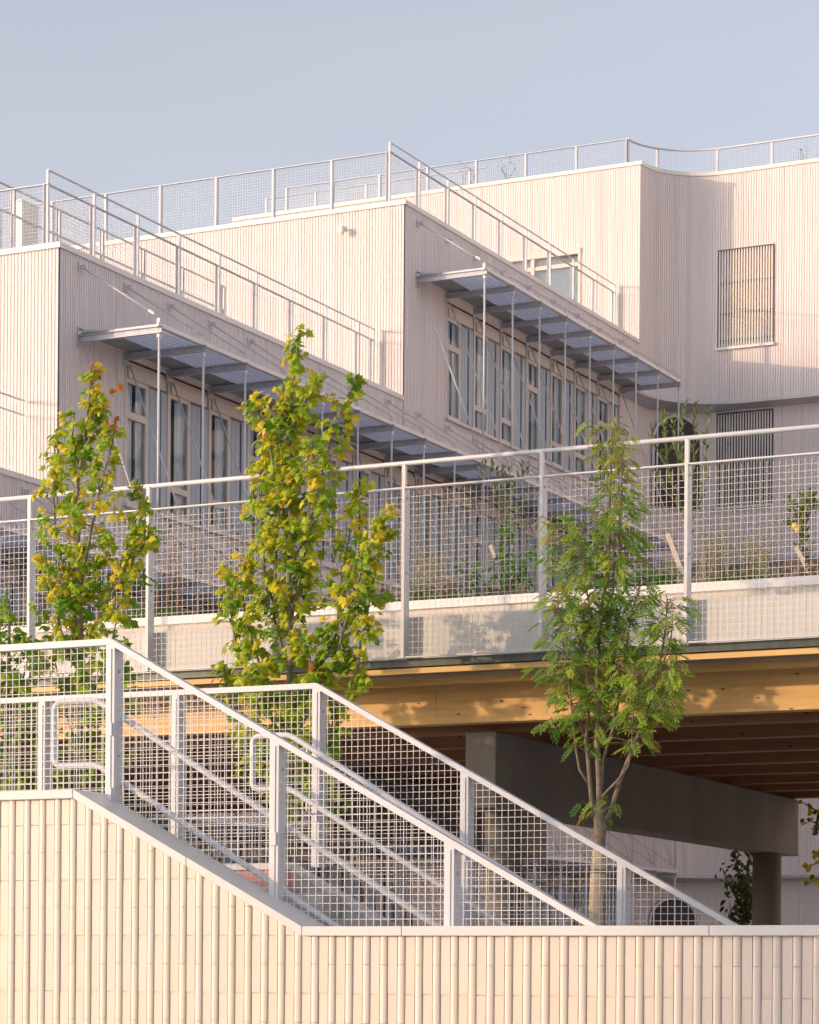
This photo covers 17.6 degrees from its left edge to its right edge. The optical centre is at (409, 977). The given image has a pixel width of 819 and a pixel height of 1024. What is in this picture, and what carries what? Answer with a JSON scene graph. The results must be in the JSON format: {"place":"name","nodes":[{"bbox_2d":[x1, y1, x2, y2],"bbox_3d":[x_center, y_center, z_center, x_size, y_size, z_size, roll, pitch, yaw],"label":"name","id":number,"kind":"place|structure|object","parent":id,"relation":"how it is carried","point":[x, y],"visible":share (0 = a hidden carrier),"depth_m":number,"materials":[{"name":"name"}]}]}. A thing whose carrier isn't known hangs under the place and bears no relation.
{"place":"outdoors","nodes":[
{"label":"outdoors","id":0,"kind":"place"},
{"bbox_2d":[0,0,818,248],"label":"sky","id":1,"kind":"structure","parent":0,"point":[105,96],"materials":[{"name":"blue"}]},
{"bbox_2d":[798,144,806,159],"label":"roof plant","id":2,"kind":"object","parent":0,"point":[802,154],"visible":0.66,"depth_m":55.14,"materials":[{"name":"grey plant"}]},
{"label":"ground","id":3,"kind":"structure","parent":0,"visible":0},
{"bbox_2d":[0,588,69,790],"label":"maple tree","id":4,"kind":"object","parent":3,"relation":"on","point":[8,617],"visible":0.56,"depth_m":21.36,"materials":[{"name":"green plant"}]},
{"bbox_2d":[13,361,164,792],"bbox_3d":[-2.600,-1.705,21.403,1.307,6.572,0.839,0,0,26],"label":"maple tree","id":5,"kind":"object","parent":3,"relation":"on","point":[80,453],"visible":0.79,"depth_m":21.31,"materials":[{"name":"green plant"}]},
{"bbox_2d":[207,323,399,861],"bbox_3d":[-0.854,-1.740,20.448,1.787,6.667,0.799,0,0,26],"label":"maple tree","id":6,"kind":"object","parent":3,"relation":"on","point":[277,469],"visible":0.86,"depth_m":20.44,"materials":[{"name":"green plant"}]},
{"bbox_2d":[226,862,397,925],"bbox_3d":[-1.658,0.395,17.681,9.300,2.438,2.675,0,0,26],"label":"outdoor stair","id":7,"kind":"object","parent":3,"relation":"on","point":[358,911],"visible":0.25,"depth_m":18.39,"materials":[{"name":"concrete"}]},
{"bbox_2d":[0,683,738,925],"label":"stair railing","id":8,"kind":"object","parent":7,"relation":"on","point":[318,747],"visible":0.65,"depth_m":18.55,"materials":[{"name":"white metal"}]},
{"bbox_2d":[0,158,818,925],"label":"school building","id":9,"kind":"structure","parent":3,"relation":"on","point":[482,348],"depth_m":46.76,"materials":[{"name":"painted timber cladding"},{"name":"white painted metal trim"}]},
{"bbox_2d":[1,560,20,626],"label":"window","id":10,"kind":"structure","parent":9,"relation":"in","point":[13,590],"depth_m":34.46,"materials":[{"name":"grey glass"}]},
{"bbox_2d":[0,183,50,247],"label":"roof railing","id":11,"kind":"object","parent":9,"relation":"on","point":[19,188],"visible":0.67,"depth_m":36.20,"materials":[{"name":"white metal"}]},
{"bbox_2d":[16,199,38,246],"bbox_3d":[-5.570,-10.487,38.294,0.160,1.490,0.440,0,0,26],"label":"roof vent box","id":12,"kind":"object","parent":9,"relation":"on","point":[23,233],"visible":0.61,"depth_m":38.17,"materials":[{"name":"white metal"}]},
{"bbox_2d":[17,569,70,624],"bbox_3d":[-5.004,-4.388,35.256,0.440,2.040,1.150,0,0,26],"label":"window","id":13,"kind":"structure","parent":9,"relation":"in","point":[39,596],"depth_m":35.09,"materials":[{"name":"grey glass"}]},
{"bbox_2d":[71,589,115,620],"bbox_3d":[-4.489,-4.384,36.292,0.440,2.040,1.150,0,0,26],"label":"window","id":14,"kind":"structure","parent":9,"relation":"in","point":[113,597],"depth_m":36.22,"materials":[{"name":"grey glass"}]},
{"bbox_2d":[0,181,225,314],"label":"roof railing","id":15,"kind":"object","parent":9,"relation":"on","point":[100,252],"visible":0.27,"depth_m":39.86,"materials":[{"name":"white metal"}]},
{"bbox_2d":[113,593,159,617],"bbox_3d":[-3.975,-4.380,37.328,0.440,2.040,1.150,0,0,26],"label":"window","id":16,"kind":"structure","parent":9,"relation":"in","point":[156,603],"depth_m":37.19,"materials":[{"name":"grey glass"}]},
{"bbox_2d":[124,361,166,513],"bbox_3d":[-3.899,-7.629,37.430,0.440,2.040,1.150,0,0,26],"label":"window","id":17,"kind":"structure","parent":9,"relation":"in","point":[140,446],"depth_m":37.40,"materials":[{"name":"grey glass"}]},
{"bbox_2d":[160,604,201,615],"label":"window","id":18,"kind":"structure","parent":9,"relation":"in","point":[183,609],"depth_m":38.34,"materials":[{"name":"grey glass"}]},
{"bbox_2d":[170,832,199,848],"bbox_3d":[-3.484,-1.096,38.364,0.440,2.040,1.150,0,0,26],"label":"window","id":19,"kind":"structure","parent":9,"relation":"in","point":[188,840],"depth_m":38.53,"materials":[{"name":"grey glass"}]},
{"bbox_2d":[163,378,207,526],"bbox_3d":[-3.389,-7.626,38.457,0.440,2.040,1.150,0,0,26],"label":"window","id":20,"kind":"structure","parent":9,"relation":"in","point":[183,464],"depth_m":38.41,"materials":[{"name":"grey glass"}]},
{"bbox_2d":[0,151,391,249],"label":"roof railing","id":21,"kind":"object","parent":9,"relation":"on","point":[217,202],"visible":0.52,"depth_m":46.75,"materials":[{"name":"white metal"}]},
{"bbox_2d":[43,169,375,381],"bbox_3d":[-2.790,-10.446,40.384,0.080,1.149,9.784,0,0,26],"label":"roof railing","id":22,"kind":"object","parent":9,"relation":"on","point":[136,248],"visible":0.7,"depth_m":39.51,"materials":[{"name":"white metal"}]},
{"bbox_2d":[197,836,240,863],"bbox_3d":[-2.969,-1.092,39.400,0.440,2.040,1.150,0,0,26],"label":"window","id":23,"kind":"structure","parent":9,"relation":"in","point":[228,839],"depth_m":39.37,"materials":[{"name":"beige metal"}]},
{"bbox_2d":[204,394,246,538],"bbox_3d":[-2.879,-7.622,39.485,0.440,2.040,1.150,0,0,26],"label":"window","id":24,"kind":"structure","parent":9,"relation":"in","point":[221,463],"depth_m":39.43,"materials":[{"name":"glass"}]},
{"bbox_2d":[239,841,268,862],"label":"window","id":25,"kind":"structure","parent":9,"relation":"in","point":[264,852],"depth_m":40.27,"materials":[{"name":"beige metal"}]},
{"bbox_2d":[243,411,282,549],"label":"window","id":26,"kind":"structure","parent":9,"relation":"in","point":[252,436],"depth_m":40.18,"materials":[{"name":"grey glass"}]},
{"bbox_2d":[285,427,318,559],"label":"window","id":27,"kind":"structure","parent":9,"relation":"in","point":[302,489],"depth_m":41.60,"materials":[{"name":"glass"}]},
{"bbox_2d":[291,844,313,873],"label":"window","id":28,"kind":"structure","parent":9,"relation":"in","point":[305,851],"depth_m":41.54,"materials":[{"name":"grey glass"}]},
{"bbox_2d":[310,848,347,894],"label":"window","id":29,"kind":"structure","parent":9,"relation":"in","point":[322,875],"depth_m":42.65,"materials":[{"name":"grey glass"}]},
{"bbox_2d":[318,440,352,567],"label":"window","id":30,"kind":"structure","parent":9,"relation":"in","point":[346,485],"depth_m":42.61,"materials":[{"name":"glass"}]},
{"bbox_2d":[338,226,344,234],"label":"security camera","id":31,"kind":"object","parent":9,"relation":"attached to","point":[341,229],"visible":1,"depth_m":44.95,"materials":[{"name":"white plastic"}]},
{"bbox_2d":[347,851,379,913],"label":"window","id":32,"kind":"structure","parent":9,"relation":"in","point":[361,899],"depth_m":43.51,"materials":[{"name":"glass"}]},
{"bbox_2d":[349,450,384,579],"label":"window","id":33,"kind":"structure","parent":9,"relation":"in","point":[374,474],"depth_m":43.64,"materials":[{"name":"grey glass"}]},
{"bbox_2d":[265,167,485,212],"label":"roof railing","id":34,"kind":"object","parent":9,"relation":"on","point":[366,195],"visible":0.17,"depth_m":59.97,"materials":[{"name":"white metal"}]},
{"bbox_2d":[377,854,410,925],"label":"window","id":35,"kind":"structure","parent":9,"relation":"in","point":[395,874],"depth_m":44.60,"materials":[{"name":"grey glass"}]},
{"bbox_2d":[381,466,414,587],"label":"window","id":36,"kind":"structure","parent":9,"relation":"in","point":[397,471],"depth_m":44.53,"materials":[{"name":"grey glass"}]},
{"bbox_2d":[414,475,443,597],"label":"window","id":37,"kind":"structure","parent":9,"relation":"in","point":[435,537],"depth_m":45.66,"materials":[{"name":"grey glass"}]},
{"bbox_2d":[441,486,471,597],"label":"window","id":38,"kind":"structure","parent":9,"relation":"in","point":[459,497],"depth_m":46.63,"materials":[{"name":"grey glass"}]},
{"bbox_2d":[285,139,629,209],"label":"roof railing","id":39,"kind":"object","parent":9,"relation":"on","point":[476,172],"visible":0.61,"depth_m":56.48,"materials":[{"name":"grey metal"}]},
{"bbox_2d":[446,303,472,425],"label":"window","id":40,"kind":"structure","parent":9,"relation":"in","point":[459,361],"depth_m":46.65,"materials":[{"name":"grey glass"}]},
{"bbox_2d":[455,162,474,184],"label":"roof plant","id":41,"kind":"object","parent":9,"relation":"on","point":[466,174],"visible":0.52,"depth_m":58.59,"materials":[{"name":"grey plant"}]},
{"bbox_2d":[473,863,483,925],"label":"window","id":42,"kind":"structure","parent":9,"relation":"in","point":[475,864],"depth_m":47.56,"materials":[{"name":"grey glass"}]},
{"bbox_2d":[469,498,498,596],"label":"window","id":43,"kind":"structure","parent":9,"relation":"in","point":[476,537],"depth_m":47.64,"materials":[{"name":"grey glass"}]},
{"bbox_2d":[470,317,499,437],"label":"window","id":44,"kind":"structure","parent":9,"relation":"in","point":[492,381],"depth_m":47.64,"materials":[{"name":"glass"}]},
{"bbox_2d":[386,142,615,324],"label":"roof railing","id":45,"kind":"object","parent":9,"relation":"on","point":[592,300],"visible":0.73,"depth_m":49.11,"materials":[{"name":"grey metal"}]},
{"bbox_2d":[497,160,515,179],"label":"roof plant","id":46,"kind":"object","parent":9,"relation":"on","point":[506,171],"visible":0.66,"depth_m":58.20,"materials":[{"name":"grey plant"}]},
{"bbox_2d":[497,508,523,594],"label":"window","id":47,"kind":"structure","parent":9,"relation":"in","point":[520,541],"depth_m":48.83,"materials":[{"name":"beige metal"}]},
{"bbox_2d":[497,333,525,449],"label":"window","id":48,"kind":"structure","parent":9,"relation":"in","point":[518,347],"depth_m":48.70,"materials":[{"name":"glass"}]},
{"bbox_2d":[523,868,545,925],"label":"window","id":49,"kind":"structure","parent":9,"relation":"in","point":[531,875],"depth_m":49.73,"materials":[{"name":"glass"}]},
{"bbox_2d":[521,518,548,593],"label":"window","id":50,"kind":"structure","parent":9,"relation":"in","point":[528,533],"depth_m":49.55,"materials":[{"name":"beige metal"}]},
{"bbox_2d":[523,346,549,461],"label":"window","id":51,"kind":"structure","parent":9,"relation":"in","point":[531,377],"depth_m":49.73,"materials":[{"name":"grey glass"}]},
{"bbox_2d":[508,247,580,303],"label":"window","id":52,"kind":"structure","parent":9,"relation":"in","point":[575,253],"depth_m":55.20,"materials":[{"name":"glass"}]},
{"bbox_2d":[543,871,569,925],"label":"window","id":53,"kind":"structure","parent":9,"relation":"in","point":[556,873],"depth_m":50.72,"materials":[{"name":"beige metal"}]},
{"bbox_2d":[547,528,571,589],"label":"window","id":54,"kind":"structure","parent":9,"relation":"in","point":[550,564],"depth_m":50.65,"materials":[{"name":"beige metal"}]},
{"bbox_2d":[547,358,573,471],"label":"window","id":55,"kind":"structure","parent":9,"relation":"in","point":[556,384],"depth_m":50.72,"materials":[{"name":"grey glass"}]},
{"bbox_2d":[567,873,589,925],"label":"window","id":56,"kind":"structure","parent":9,"relation":"in","point":[580,877],"depth_m":51.73,"materials":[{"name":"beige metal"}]},
{"bbox_2d":[569,538,594,589],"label":"window","id":57,"kind":"structure","parent":9,"relation":"in","point":[579,538],"depth_m":51.75,"materials":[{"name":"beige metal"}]},
{"bbox_2d":[571,371,596,478],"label":"window","id":58,"kind":"structure","parent":9,"relation":"in","point":[581,403],"depth_m":51.74,"materials":[{"name":"glass"}]},
{"bbox_2d":[595,547,616,588],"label":"window","id":59,"kind":"structure","parent":9,"relation":"in","point":[603,549],"depth_m":52.75,"materials":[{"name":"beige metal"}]},
{"bbox_2d":[594,383,617,491],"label":"window","id":60,"kind":"structure","parent":9,"relation":"in","point":[603,414],"depth_m":52.77,"materials":[{"name":"glass"}]},
{"bbox_2d":[605,875,614,925],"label":"window","id":61,"kind":"structure","parent":9,"relation":"in","point":[612,910],"depth_m":53.16,"materials":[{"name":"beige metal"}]},
{"bbox_2d":[626,134,818,171],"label":"roof railing","id":62,"kind":"object","parent":9,"relation":"on","point":[770,150],"visible":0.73,"depth_m":55.33,"materials":[{"name":"white metal"}]},
{"bbox_2d":[714,408,773,509],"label":"slatted window","id":63,"kind":"structure","parent":9,"relation":"in","point":[759,445],"depth_m":54.77,"materials":[{"name":"grey metal"}]},
{"bbox_2d":[717,567,771,578],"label":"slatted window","id":64,"kind":"structure","parent":9,"relation":"in","point":[735,570],"depth_m":54.73,"materials":[{"name":"grey metal"}]},
{"bbox_2d":[715,243,774,350],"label":"slatted window","id":65,"kind":"structure","parent":9,"relation":"in","point":[746,275],"depth_m":54.72,"materials":[{"name":"beige metal"}]},
{"bbox_2d":[0,789,818,1023],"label":"tiled wall","id":66,"kind":"structure","parent":3,"relation":"on","point":[111,912],"depth_m":15.52,"materials":[{"name":"beige tile"}]},
{"bbox_2d":[0,638,600,925],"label":"stair railing","id":67,"kind":"object","parent":66,"relation":"on","point":[115,781],"visible":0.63,"depth_m":15.90,"materials":[{"name":"white metal"}]},
{"bbox_2d":[307,769,546,925],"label":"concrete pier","id":68,"kind":"structure","parent":3,"relation":"on","point":[410,798],"depth_m":28.33,"materials":[{"name":"grey concrete"}]},
{"bbox_2d":[519,416,702,925],"bbox_3d":[1.445,-1.210,18.971,1.444,5.641,0.730,0,0,26],"label":"rowan tree","id":69,"kind":"object","parent":3,"relation":"on","point":[627,681],"visible":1,"depth_m":18.93,"materials":[{"name":"green plant"}]},
{"bbox_2d":[466,731,798,925],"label":"concrete pier","id":70,"kind":"structure","parent":3,"relation":"on","point":[654,802],"depth_m":25.45,"materials":[{"name":"grey concrete"}]},
{"bbox_2d":[0,593,818,814],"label":"elevated deck","id":71,"kind":"structure","parent":70,"relation":"on","point":[750,720],"depth_m":22.32,"materials":[{"name":"concrete"}]},
{"bbox_2d":[0,424,818,677],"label":"deck railing","id":72,"kind":"object","parent":71,"relation":"attached to","point":[30,520],"visible":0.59,"depth_m":21.31,"materials":[{"name":"white metal"}]},
{"bbox_2d":[1,575,818,641],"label":"deck planter","id":73,"kind":"object","parent":71,"relation":"on","point":[172,622],"visible":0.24,"depth_m":24.42,"materials":[{"name":"concrete"}]},
{"bbox_2d":[154,549,175,615],"bbox_3d":[-2.486,-3.892,26.756,0.297,0.947,0.214,0,0,39],"label":"dogwood shrub","id":74,"kind":"object","parent":73,"relation":"on","point":[167,598],"visible":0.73,"depth_m":26.78,"materials":[{"name":"red plant"}]},
{"bbox_2d":[163,514,221,615],"bbox_3d":[-2.223,-4.079,26.633,0.683,1.324,0.331,0,0,26],"label":"dogwood shrub","id":75,"kind":"object","parent":73,"relation":"on","point":[175,585],"visible":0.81,"depth_m":26.66,"materials":[{"name":"red plant"}]},
{"bbox_2d":[228,518,259,605],"bbox_3d":[-1.673,-4.038,26.341,0.454,1.251,0.404,0,0,26],"label":"dogwood shrub","id":76,"kind":"object","parent":73,"relation":"on","point":[253,530],"visible":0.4,"depth_m":26.32,"materials":[{"name":"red plant"}]},
{"bbox_2d":[2,558,818,626],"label":"planter ground cover","id":77,"kind":"object","parent":73,"relation":"on","point":[168,611],"visible":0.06,"depth_m":24.60,"materials":[{"name":"green plant"}]},
{"bbox_2d":[665,533,683,582],"bbox_3d":[2.459,-3.833,24.196,0.235,0.495,0.057,0,0,26],"label":"timber stake","id":78,"kind":"object","parent":77,"relation":"on","point":[676,556],"visible":0.68,"depth_m":24.19,"materials":[{"name":"beige wood"}]},
{"bbox_2d":[409,582,436,600],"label":"leafy bush","id":79,"kind":"object","parent":73,"relation":"on","point":[413,585],"visible":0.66,"depth_m":25.21,"materials":[{"name":"green plant"}]},
{"bbox_2d":[409,546,447,599],"bbox_3d":[0.145,-3.802,25.465,0.447,0.807,0.799,0,0,3],"label":"fennel plant","id":80,"kind":"object","parent":73,"relation":"on","point":[429,575],"visible":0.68,"depth_m":25.32,"materials":[{"name":"green plant"}]},
{"bbox_2d":[430,576,466,598],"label":"leafy bush","id":81,"kind":"object","parent":73,"relation":"on","point":[446,586],"visible":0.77,"depth_m":25.06,"materials":[{"name":"green plant"}]},
{"bbox_2d":[449,552,484,597],"bbox_3d":[0.528,-3.723,24.891,0.249,0.653,0.415,0,0,-30],"label":"leafy shoot","id":82,"kind":"object","parent":73,"relation":"on","point":[478,564],"visible":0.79,"depth_m":24.93,"materials":[{"name":"green plant"}]},
{"bbox_2d":[467,580,500,596],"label":"leafy bush","id":83,"kind":"object","parent":73,"relation":"on","point":[487,590],"visible":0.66,"depth_m":24.92,"materials":[{"name":"green plant"}]},
{"bbox_2d":[489,544,498,563],"bbox_3d":[0.801,-4.017,25.021,0.098,0.183,0.047,0,0,26],"label":"timber stake","id":84,"kind":"object","parent":73,"relation":"on","point":[493,552],"visible":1,"depth_m":25.01,"materials":[{"name":"beige wood"}]},
{"bbox_2d":[477,458,533,593],"bbox_3d":[0.934,-4.208,25.288,0.615,1.630,0.341,0,0,34],"label":"pear tree","id":85,"kind":"object","parent":73,"relation":"on","point":[503,489],"visible":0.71,"depth_m":25.29,"materials":[{"name":"green plant"}]},
{"bbox_2d":[480,516,538,594],"bbox_3d":[0.970,-3.866,24.799,0.542,0.946,0.360,0,0,26],"label":"lilac bush","id":86,"kind":"object","parent":73,"relation":"on","point":[525,571],"visible":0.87,"depth_m":24.79,"materials":[{"name":"green plant"}]},
{"bbox_2d":[623,563,683,586],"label":"leafy bush","id":87,"kind":"object","parent":73,"relation":"on","point":[644,578],"visible":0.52,"depth_m":24.19,"materials":[{"name":"green plant"}]},
{"bbox_2d":[652,558,682,584],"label":"fennel plant","id":88,"kind":"object","parent":73,"relation":"on","point":[665,565],"visible":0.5,"depth_m":24.23,"materials":[{"name":"green plant"}]},
{"bbox_2d":[648,398,711,582],"bbox_3d":[2.509,-4.351,24.277,0.662,1.939,0.237,0,0,26],"label":"apple tree","id":89,"kind":"object","parent":73,"relation":"on","point":[680,454],"visible":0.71,"depth_m":24.26,"materials":[{"name":"green plant"}]},
{"bbox_2d":[680,529,733,582],"bbox_3d":[2.745,-3.768,24.158,0.468,0.777,0.707,0,0,-11],"label":"fennel plant","id":90,"kind":"object","parent":73,"relation":"on","point":[712,562],"visible":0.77,"depth_m":24.06,"materials":[{"name":"green plant"}]},
{"bbox_2d":[699,571,754,581],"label":"leafy bush","id":91,"kind":"object","parent":73,"relation":"on","point":[731,576],"visible":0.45,"depth_m":23.82,"materials":[{"name":"green plant"}]},
{"bbox_2d":[719,530,775,579],"bbox_3d":[3.075,-3.742,24.019,0.521,0.733,0.753,0,0,6],"label":"fennel plant","id":92,"kind":"object","parent":73,"relation":"on","point":[747,555],"visible":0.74,"depth_m":23.92,"materials":[{"name":"green plant"}]},
{"bbox_2d":[782,486,818,575],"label":"apple tree","id":93,"kind":"object","parent":73,"relation":"on","point":[791,522],"visible":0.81,"depth_m":23.72,"materials":[{"name":"green plant"}]},
{"bbox_2d":[794,546,812,574],"bbox_3d":[3.549,-3.704,23.654,0.210,0.341,0.052,0,0,26],"label":"timber stake","id":94,"kind":"object","parent":73,"relation":"on","point":[800,555],"visible":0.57,"depth_m":23.65,"materials":[{"name":"beige wood"}]},
{"bbox_2d":[715,849,752,924],"bbox_3d":[3.948,-0.088,31.486,0.569,3.436,0.592,0,0,26],"label":"slim tree","id":95,"kind":"object","parent":3,"relation":"on","point":[744,889],"visible":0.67,"depth_m":31.37,"materials":[{"name":"green plant"}]},
{"bbox_2d":[797,799,818,885],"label":"linden tree","id":96,"kind":"object","parent":3,"relation":"on","point":[806,866],"visible":1,"depth_m":28.10,"materials":[{"name":"green plant"}]}
]}

